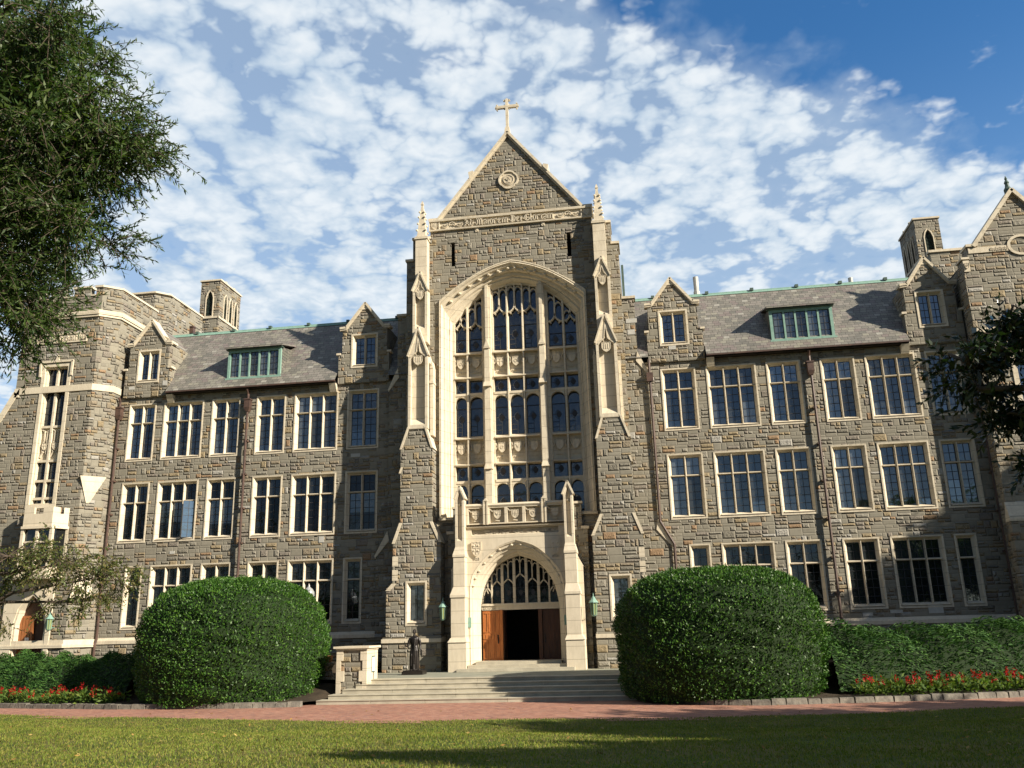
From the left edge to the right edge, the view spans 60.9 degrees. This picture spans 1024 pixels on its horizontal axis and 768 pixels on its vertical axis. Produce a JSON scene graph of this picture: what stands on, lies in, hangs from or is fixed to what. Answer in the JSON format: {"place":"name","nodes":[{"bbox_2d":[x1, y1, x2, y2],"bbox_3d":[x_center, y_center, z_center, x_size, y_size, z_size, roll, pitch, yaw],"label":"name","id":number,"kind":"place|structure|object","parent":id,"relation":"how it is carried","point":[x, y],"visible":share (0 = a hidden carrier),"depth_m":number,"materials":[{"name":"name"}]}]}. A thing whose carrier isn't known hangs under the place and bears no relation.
{"place":"outdoors","nodes":[
{"label":"outdoors","id":0,"kind":"place"},
{"bbox_2d":[2,661,380,703],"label":"bed soil","id":1,"kind":"structure","parent":0,"point":[323,691],"depth_m":38.81,"materials":[{"name":"brown soil"}]},
{"bbox_2d":[0,687,16,701],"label":"flowering plant","id":2,"kind":"object","parent":1,"relation":"on","point":[6,693],"visible":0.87,"depth_m":39.98,"materials":[{"name":"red plant"}]},
{"bbox_2d":[4,690,23,701],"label":"flowering plant","id":3,"kind":"object","parent":1,"relation":"on","point":[13,696],"visible":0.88,"depth_m":39.66,"materials":[{"name":"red plant"}]},
{"bbox_2d":[12,689,30,702],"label":"flowering plant","id":4,"kind":"object","parent":1,"relation":"on","point":[16,696],"visible":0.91,"depth_m":39.43,"materials":[{"name":"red plant"}]},
{"bbox_2d":[16,686,35,702],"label":"flowering plant","id":5,"kind":"object","parent":1,"relation":"on","point":[27,693],"visible":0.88,"depth_m":39.46,"materials":[{"name":"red plant"}]},
{"bbox_2d":[28,695,41,703],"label":"flowering plant","id":6,"kind":"object","parent":1,"relation":"on","point":[36,698],"visible":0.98,"depth_m":39.01,"materials":[{"name":"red plant"}]},
{"bbox_2d":[47,689,64,703],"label":"flowering plant","id":7,"kind":"object","parent":1,"relation":"on","point":[53,696],"visible":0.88,"depth_m":38.74,"materials":[{"name":"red plant"}]},
{"bbox_2d":[50,686,71,702],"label":"flowering plant","id":8,"kind":"object","parent":1,"relation":"on","point":[61,694],"visible":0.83,"depth_m":38.65,"materials":[{"name":"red plant"}]},
{"bbox_2d":[51,688,75,703],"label":"flowering plant","id":9,"kind":"object","parent":1,"relation":"on","point":[63,695],"visible":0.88,"depth_m":38.42,"materials":[{"name":"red plant"}]},
{"bbox_2d":[0,648,137,698],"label":"juniper hedge","id":10,"kind":"object","parent":1,"relation":"on","point":[31,670],"visible":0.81,"depth_m":41.36,"materials":[{"name":"green plant"}]},
{"bbox_2d":[62,689,82,702],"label":"flowering plant","id":11,"kind":"object","parent":1,"relation":"on","point":[71,699],"visible":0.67,"depth_m":38.36,"materials":[{"name":"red plant"}]},
{"bbox_2d":[65,682,89,702],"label":"flowering plant","id":12,"kind":"object","parent":1,"relation":"on","point":[75,693],"visible":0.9,"depth_m":38.22,"materials":[{"name":"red plant"}]},
{"bbox_2d":[72,685,96,703],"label":"flowering plant","id":13,"kind":"object","parent":1,"relation":"on","point":[84,694],"visible":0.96,"depth_m":38.05,"materials":[{"name":"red plant"}]},
{"bbox_2d":[79,689,100,701],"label":"flowering plant","id":14,"kind":"object","parent":1,"relation":"on","point":[87,697],"visible":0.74,"depth_m":38.05,"materials":[{"name":"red plant"}]},
{"bbox_2d":[95,687,116,703],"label":"flowering plant","id":15,"kind":"object","parent":1,"relation":"on","point":[106,695],"visible":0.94,"depth_m":37.73,"materials":[{"name":"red plant"}]},
{"bbox_2d":[93,686,119,702],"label":"flowering plant","id":16,"kind":"object","parent":1,"relation":"on","point":[114,693],"visible":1,"depth_m":37.59,"materials":[{"name":"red plant"}]},
{"bbox_2d":[114,689,132,701],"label":"flowering plant","id":17,"kind":"object","parent":1,"relation":"on","point":[122,697],"visible":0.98,"depth_m":38.01,"materials":[{"name":"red plant"}]},
{"bbox_2d":[131,575,331,708],"bbox_3d":[-12.616,11.622,39.861,8.543,5.625,8.199,-4,-16,8],"label":"clipped bush","id":18,"kind":"object","parent":1,"relation":"on","point":[223,639],"visible":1,"depth_m":36.84,"materials":[{"name":"green plant"}]},
{"bbox_2d":[306,584,314,595],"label":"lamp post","id":19,"kind":"object","parent":1,"relation":"on","point":[311,591],"visible":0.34,"depth_m":45.63,"materials":[{"name":"white metal"}]},
{"bbox_2d":[322,656,334,679],"bbox_3d":[-8.457,13.384,40.062,0.600,1.680,0.585,-4,-16,8],"label":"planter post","id":20,"kind":"object","parent":1,"relation":"on","point":[328,672],"visible":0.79,"depth_m":39.97,"materials":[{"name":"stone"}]},
{"bbox_2d":[318,668,619,684],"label":"terrace","id":21,"kind":"structure","parent":0,"point":[590,671],"depth_m":40.81,"materials":[{"name":"beige stone"}]},
{"bbox_2d":[402,629,426,674],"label":"bronze statue","id":22,"kind":"object","parent":21,"relation":"on","point":[414,640],"visible":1,"depth_m":42.49,"materials":[{"name":"brown metal"}]},
{"bbox_2d":[456,659,574,671],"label":"door steps","id":23,"kind":"structure","parent":21,"relation":"on","point":[521,665],"depth_m":43.52,"materials":[{"name":"stone"}]},
{"bbox_2d":[0,705,1023,767],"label":"lawn","id":24,"kind":"structure","parent":0,"point":[786,756],"depth_m":18.26,"materials":[{"name":"green plant"}]},
{"bbox_2d":[0,522,153,641],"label":"cherry tree","id":25,"kind":"object","parent":24,"relation":"on","point":[100,572],"visible":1,"depth_m":25.58,"materials":[{"name":"green plant"}]},
{"bbox_2d":[0,0,206,400],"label":"willow oak","id":26,"kind":"object","parent":24,"relation":"on","point":[56,136],"visible":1,"depth_m":12.20,"materials":[{"name":"green plant"}]},
{"bbox_2d":[909,292,1023,494],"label":"evergreen tree","id":27,"kind":"object","parent":24,"relation":"on","point":[993,351],"visible":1,"depth_m":11.62,"materials":[{"name":"green plant"}]},
{"bbox_2d":[0,697,1023,722],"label":"brick path","id":28,"kind":"structure","parent":0,"point":[647,710],"depth_m":31.01,"materials":[{"name":"red brick"}]},
{"bbox_2d":[0,701,302,709],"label":"kerb","id":29,"kind":"structure","parent":28,"relation":"on","point":[230,705],"depth_m":36.48,"materials":[{"name":"stone"}]},
{"bbox_2d":[316,674,636,704],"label":"stone steps","id":30,"kind":"structure","parent":28,"relation":"on","point":[555,688],"depth_m":36.65,"materials":[{"name":"stone"}]},
{"bbox_2d":[333,645,380,693],"bbox_3d":[-6.970,12.874,39.152,1.640,2.090,1.790,-4,-16,8],"label":"stone pedestal","id":31,"kind":"object","parent":30,"relation":"on","point":[355,665],"visible":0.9,"depth_m":38.53,"materials":[{"name":"stone"}]},
{"bbox_2d":[673,690,1023,705],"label":"kerb","id":32,"kind":"structure","parent":28,"relation":"on","point":[900,698],"depth_m":31.09,"materials":[{"name":"stone"}]},
{"bbox_2d":[0,0,1023,412],"label":"sky","id":33,"kind":"structure","parent":0,"point":[731,145],"materials":[{"name":"blue"}]},
{"bbox_2d":[6,705,1023,766],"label":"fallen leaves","id":34,"kind":"object","parent":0,"point":[351,750],"visible":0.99,"depth_m":18.98,"materials":[{"name":"brown plant"}]},
{"bbox_2d":[302,693,838,704],"bbox_3d":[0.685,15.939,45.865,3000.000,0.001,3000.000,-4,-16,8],"label":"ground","id":35,"kind":"structure","parent":0,"point":[309,702],"depth_m":38.55,"materials":[{"name":"soil"}]},
{"bbox_2d":[0,98,1023,672],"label":"stone hall","id":36,"kind":"structure","parent":35,"relation":"on","point":[522,428],"depth_m":49.27,"materials":[{"name":"stone"}]},
{"bbox_2d":[45,613,54,630],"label":"wall lantern","id":37,"kind":"object","parent":36,"relation":"attached to","point":[49,620],"depth_m":48.55,"materials":[{"name":"green metal"}]},
{"bbox_2d":[119,566,141,629],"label":"window","id":38,"kind":"structure","parent":36,"relation":"in","point":[129,614],"depth_m":50.52,"materials":[{"name":"stone"}]},
{"bbox_2d":[116,482,149,543],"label":"window","id":39,"kind":"structure","parent":36,"relation":"in","point":[134,496],"depth_m":52.10,"materials":[{"name":"stone"}]},
{"bbox_2d":[124,403,156,461],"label":"window","id":40,"kind":"structure","parent":36,"relation":"in","point":[142,417],"depth_m":53.45,"materials":[{"name":"stone"}]},
{"bbox_2d":[147,564,191,612],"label":"window","id":41,"kind":"structure","parent":36,"relation":"in","point":[163,577],"depth_m":50.65,"materials":[{"name":"stone"}]},
{"bbox_2d":[152,479,198,541],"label":"window","id":42,"kind":"structure","parent":36,"relation":"in","point":[176,501],"depth_m":51.69,"materials":[{"name":"glass"}]},
{"bbox_2d":[160,400,203,459],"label":"window","id":43,"kind":"structure","parent":36,"relation":"in","point":[182,426],"depth_m":53.07,"materials":[{"name":"glass"}]},
{"bbox_2d":[200,562,230,578],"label":"window","id":44,"kind":"structure","parent":36,"relation":"in","point":[207,570],"depth_m":50.35,"materials":[{"name":"stone"}]},
{"bbox_2d":[203,477,235,539],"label":"window","id":45,"kind":"structure","parent":36,"relation":"in","point":[220,492],"depth_m":51.33,"materials":[{"name":"glass"}]},
{"bbox_2d":[208,397,240,456],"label":"window","id":46,"kind":"structure","parent":36,"relation":"in","point":[225,416],"depth_m":52.68,"materials":[{"name":"glass"}]},
{"bbox_2d":[247,560,278,578],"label":"window","id":47,"kind":"structure","parent":36,"relation":"in","point":[257,568],"depth_m":49.93,"materials":[{"name":"stone"}]},
{"bbox_2d":[249,475,282,537],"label":"window","id":48,"kind":"structure","parent":36,"relation":"in","point":[266,494],"depth_m":50.93,"materials":[{"name":"glass"}]},
{"bbox_2d":[254,394,285,454],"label":"window","id":49,"kind":"structure","parent":36,"relation":"in","point":[270,409],"depth_m":52.27,"materials":[{"name":"glass"}]},
{"bbox_2d":[287,558,333,623],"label":"window","id":50,"kind":"structure","parent":36,"relation":"in","point":[318,573],"depth_m":49.38,"materials":[{"name":"glass"}]},
{"bbox_2d":[289,472,335,535],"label":"window","id":51,"kind":"structure","parent":36,"relation":"in","point":[312,495],"depth_m":50.54,"materials":[{"name":"glass"}]},
{"bbox_2d":[292,391,338,452],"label":"window","id":52,"kind":"structure","parent":36,"relation":"in","point":[315,428],"depth_m":51.89,"materials":[{"name":"glass"}]},
{"bbox_2d":[341,557,361,623],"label":"window","id":53,"kind":"structure","parent":36,"relation":"in","point":[352,567],"depth_m":48.81,"materials":[{"name":"glass"}]},
{"bbox_2d":[344,470,377,533],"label":"window","id":54,"kind":"structure","parent":36,"relation":"in","point":[361,487],"depth_m":50.12,"materials":[{"name":"glass"}]},
{"bbox_2d":[346,388,378,449],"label":"window","id":55,"kind":"structure","parent":36,"relation":"in","point":[362,404],"depth_m":51.48,"materials":[{"name":"glass"}]},
{"bbox_2d":[439,599,446,620],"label":"wall lantern","id":56,"kind":"object","parent":36,"relation":"attached to","point":[442,607],"depth_m":44.93,"materials":[{"name":"green metal"}]},
{"bbox_2d":[452,280,586,510],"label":"great window","id":57,"kind":"structure","parent":36,"relation":"in","point":[518,432],"depth_m":50.12,"materials":[{"name":"stone"}]},
{"bbox_2d":[589,594,597,616],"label":"wall lantern","id":58,"kind":"object","parent":36,"relation":"attached to","point":[593,601],"depth_m":43.77,"materials":[{"name":"green metal"}]},
{"bbox_2d":[660,367,699,430],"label":"window","id":59,"kind":"structure","parent":36,"relation":"in","point":[678,385],"depth_m":48.88,"materials":[{"name":"glass"}]},
{"bbox_2d":[666,452,707,519],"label":"window","id":60,"kind":"structure","parent":36,"relation":"in","point":[686,479],"depth_m":47.54,"materials":[{"name":"glass"}]},
{"bbox_2d":[689,544,711,567],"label":"window","id":61,"kind":"structure","parent":36,"relation":"in","point":[700,554],"depth_m":46.44,"materials":[{"name":"stone"}]},
{"bbox_2d":[705,363,761,428],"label":"window","id":62,"kind":"structure","parent":36,"relation":"in","point":[733,396],"depth_m":48.48,"materials":[{"name":"glass"}]},
{"bbox_2d":[713,449,770,517],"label":"window","id":63,"kind":"structure","parent":36,"relation":"in","point":[742,490],"depth_m":47.13,"materials":[{"name":"glass"}]},
{"bbox_2d":[721,541,776,569],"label":"window","id":64,"kind":"structure","parent":36,"relation":"in","point":[763,554],"depth_m":46.10,"materials":[{"name":"glass"}]},
{"bbox_2d":[765,360,806,424],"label":"window","id":65,"kind":"structure","parent":36,"relation":"in","point":[784,378],"depth_m":48.08,"materials":[{"name":"glass"}]},
{"bbox_2d":[775,447,817,514],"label":"window","id":66,"kind":"structure","parent":36,"relation":"in","point":[796,482],"depth_m":46.72,"materials":[{"name":"glass"}]},
{"bbox_2d":[785,539,829,609],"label":"window","id":67,"kind":"structure","parent":36,"relation":"in","point":[805,558],"depth_m":45.49,"materials":[{"name":"glass"}]},
{"bbox_2d":[819,356,861,421],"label":"window","id":68,"kind":"structure","parent":36,"relation":"in","point":[838,374],"depth_m":47.67,"materials":[{"name":"glass"}]},
{"bbox_2d":[830,444,874,512],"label":"window","id":69,"kind":"structure","parent":36,"relation":"in","point":[852,478],"depth_m":46.32,"materials":[{"name":"glass"}]},
{"bbox_2d":[842,537,888,609],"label":"window","id":70,"kind":"structure","parent":36,"relation":"in","point":[862,556],"depth_m":44.96,"materials":[{"name":"glass"}]},
{"bbox_2d":[864,352,923,418],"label":"window","id":71,"kind":"structure","parent":36,"relation":"in","point":[894,390],"depth_m":47.28,"materials":[{"name":"glass"}]},
{"bbox_2d":[876,440,938,510],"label":"window","id":72,"kind":"structure","parent":36,"relation":"in","point":[906,471],"depth_m":45.94,"materials":[{"name":"glass"}]},
{"bbox_2d":[890,534,953,607],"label":"window","id":73,"kind":"structure","parent":36,"relation":"in","point":[922,577],"depth_m":44.58,"materials":[{"name":"glass"}]},
{"bbox_2d":[924,349,969,415],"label":"window","id":74,"kind":"structure","parent":36,"relation":"in","point":[949,405],"depth_m":46.86,"materials":[{"name":"glass"}]},
{"bbox_2d":[938,438,985,507],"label":"window","id":75,"kind":"structure","parent":36,"relation":"in","point":[962,477],"depth_m":45.54,"materials":[{"name":"glass"}]},
{"bbox_2d":[953,533,987,605],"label":"window","id":76,"kind":"structure","parent":36,"relation":"in","point":[967,551],"depth_m":44.22,"materials":[{"name":"stone"}]},
{"bbox_2d":[785,659,1023,699],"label":"bed soil","id":77,"kind":"structure","parent":0,"point":[833,690],"depth_m":32.67,"materials":[{"name":"brown soil"}]},
{"bbox_2d":[611,562,830,703],"bbox_3d":[8.418,10.053,35.671,8.662,5.259,8.858,-4,-16,8],"label":"clipped bush","id":78,"kind":"object","parent":77,"relation":"on","point":[723,632],"visible":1,"depth_m":32.28,"materials":[{"name":"green plant"}]},
{"bbox_2d":[849,674,879,694],"bbox_3d":[12.711,10.945,31.528,0.911,0.859,0.928,14,-22,-43],"label":"flowering plant","id":79,"kind":"object","parent":77,"relation":"on","point":[865,686],"visible":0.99,"depth_m":31.50,"materials":[{"name":"green plant"}]},
{"bbox_2d":[861,672,892,692],"bbox_3d":[13.543,11.023,32.077,1.182,0.789,0.994,6,-17,-24],"label":"flowering plant","id":80,"kind":"object","parent":77,"relation":"on","point":[874,680],"visible":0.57,"depth_m":32.08,"materials":[{"name":"green plant"}]},
{"bbox_2d":[867,677,887,695],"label":"flowering plant","id":81,"kind":"object","parent":77,"relation":"on","point":[875,688],"visible":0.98,"depth_m":31.46,"materials":[{"name":"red plant"}]},
{"bbox_2d":[878,681,896,695],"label":"flowering plant","id":82,"kind":"object","parent":77,"relation":"on","point":[883,690],"visible":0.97,"depth_m":31.43,"materials":[{"name":"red plant"}]},
{"bbox_2d":[877,673,901,692],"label":"flowering plant","id":83,"kind":"object","parent":77,"relation":"on","point":[887,681],"visible":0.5,"depth_m":32.17,"materials":[{"name":"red plant"}]},
{"bbox_2d":[877,673,906,693],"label":"flowering plant","id":84,"kind":"object","parent":77,"relation":"on","point":[895,680],"visible":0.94,"depth_m":31.54,"materials":[{"name":"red plant"}]},
{"bbox_2d":[891,676,912,693],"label":"flowering plant","id":85,"kind":"object","parent":77,"relation":"on","point":[905,684],"visible":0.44,"depth_m":32.16,"materials":[{"name":"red plant"}]},
{"bbox_2d":[890,680,913,694],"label":"flowering plant","id":86,"kind":"object","parent":77,"relation":"on","point":[903,686],"visible":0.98,"depth_m":31.62,"materials":[{"name":"green plant"}]},
{"bbox_2d":[902,671,927,691],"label":"flowering plant","id":87,"kind":"object","parent":77,"relation":"on","point":[912,680],"visible":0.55,"depth_m":32.27,"materials":[{"name":"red plant"}]},
{"bbox_2d":[906,683,926,694],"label":"flowering plant","id":88,"kind":"object","parent":77,"relation":"on","point":[914,688],"visible":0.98,"depth_m":31.65,"materials":[{"name":"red plant"}]},
{"bbox_2d":[908,676,933,693],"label":"flowering plant","id":89,"kind":"object","parent":77,"relation":"on","point":[921,684],"visible":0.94,"depth_m":31.63,"materials":[{"name":"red plant"}]},
{"bbox_2d":[822,615,1023,693],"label":"juniper hedge","id":90,"kind":"object","parent":77,"relation":"on","point":[859,652],"visible":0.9,"depth_m":33.98,"materials":[{"name":"green plant"}]},
{"bbox_2d":[919,680,936,693],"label":"flowering plant","id":91,"kind":"object","parent":77,"relation":"on","point":[930,683],"visible":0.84,"depth_m":31.82,"materials":[{"name":"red plant"}]},
{"bbox_2d":[918,671,947,691],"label":"flowering plant","id":92,"kind":"object","parent":77,"relation":"on","point":[928,674],"visible":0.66,"depth_m":32.21,"materials":[{"name":"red plant"}]},
{"bbox_2d":[921,670,956,690],"bbox_3d":[15.557,10.940,31.873,0.995,0.920,1.014,5,-17,-21],"label":"flowering plant","id":93,"kind":"object","parent":77,"relation":"on","point":[939,681],"visible":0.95,"depth_m":31.79,"materials":[{"name":"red plant"}]},
{"bbox_2d":[943,684,961,692],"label":"flowering plant","id":94,"kind":"object","parent":77,"relation":"on","point":[950,687],"visible":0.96,"depth_m":31.72,"materials":[{"name":"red plant"}]},
{"bbox_2d":[946,670,974,690],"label":"flowering plant","id":95,"kind":"object","parent":77,"relation":"on","point":[959,677],"visible":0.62,"depth_m":32.46,"materials":[{"name":"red plant"}]},
{"bbox_2d":[944,673,976,692],"bbox_3d":[16.523,10.969,32.038,1.092,0.751,0.980,-9,-18,25],"label":"flowering plant","id":96,"kind":"object","parent":77,"relation":"on","point":[959,681],"visible":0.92,"depth_m":31.98,"materials":[{"name":"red plant"}]},
{"bbox_2d":[954,672,982,688],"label":"flowering plant","id":97,"kind":"object","parent":77,"relation":"on","point":[966,680],"visible":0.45,"depth_m":32.50,"materials":[{"name":"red plant"}]},
{"bbox_2d":[960,679,978,692],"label":"flowering plant","id":98,"kind":"object","parent":77,"relation":"on","point":[970,687],"visible":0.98,"depth_m":31.82,"materials":[{"name":"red plant"}]},
{"bbox_2d":[965,669,993,690],"bbox_3d":[17.340,11.083,32.482,1.026,0.884,1.045,-2,-16,2],"label":"flowering plant","id":99,"kind":"object","parent":77,"relation":"on","point":[973,673],"visible":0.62,"depth_m":32.59,"materials":[{"name":"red plant"}]},
{"bbox_2d":[968,671,991,691],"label":"flowering plant","id":100,"kind":"object","parent":77,"relation":"on","point":[984,684],"visible":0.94,"depth_m":31.95,"materials":[{"name":"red plant"}]},
{"bbox_2d":[975,672,1001,690],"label":"flowering plant","id":101,"kind":"object","parent":77,"relation":"on","point":[991,685],"visible":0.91,"depth_m":32.02,"materials":[{"name":"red plant"}]},
{"bbox_2d":[979,672,1003,690],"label":"flowering plant","id":102,"kind":"object","parent":77,"relation":"on","point":[990,680],"visible":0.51,"depth_m":32.55,"materials":[{"name":"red plant"}]},
{"bbox_2d":[990,677,1010,690],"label":"flowering plant","id":103,"kind":"object","parent":77,"relation":"on","point":[1000,685],"visible":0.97,"depth_m":31.96,"materials":[{"name":"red plant"}]},
{"bbox_2d":[989,666,1015,689],"bbox_3d":[18.455,11.081,32.831,1.046,0.857,1.166,-7,-17,18],"label":"flowering plant","id":104,"kind":"object","parent":77,"relation":"on","point":[1005,672],"visible":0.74,"depth_m":32.78,"materials":[{"name":"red plant"}]},
{"bbox_2d":[1000,678,1019,690],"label":"flowering plant","id":105,"kind":"object","parent":77,"relation":"on","point":[1009,685],"visible":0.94,"depth_m":31.96,"materials":[{"name":"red plant"}]},
{"bbox_2d":[1002,667,1023,689],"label":"flowering plant","id":106,"kind":"object","parent":77,"relation":"on","point":[1014,671],"visible":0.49,"depth_m":32.62,"materials":[{"name":"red plant"}]},
{"bbox_2d":[1003,670,1023,689],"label":"flowering plant","id":107,"kind":"object","parent":77,"relation":"on","point":[1014,682],"visible":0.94,"depth_m":32.04,"materials":[{"name":"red plant"}]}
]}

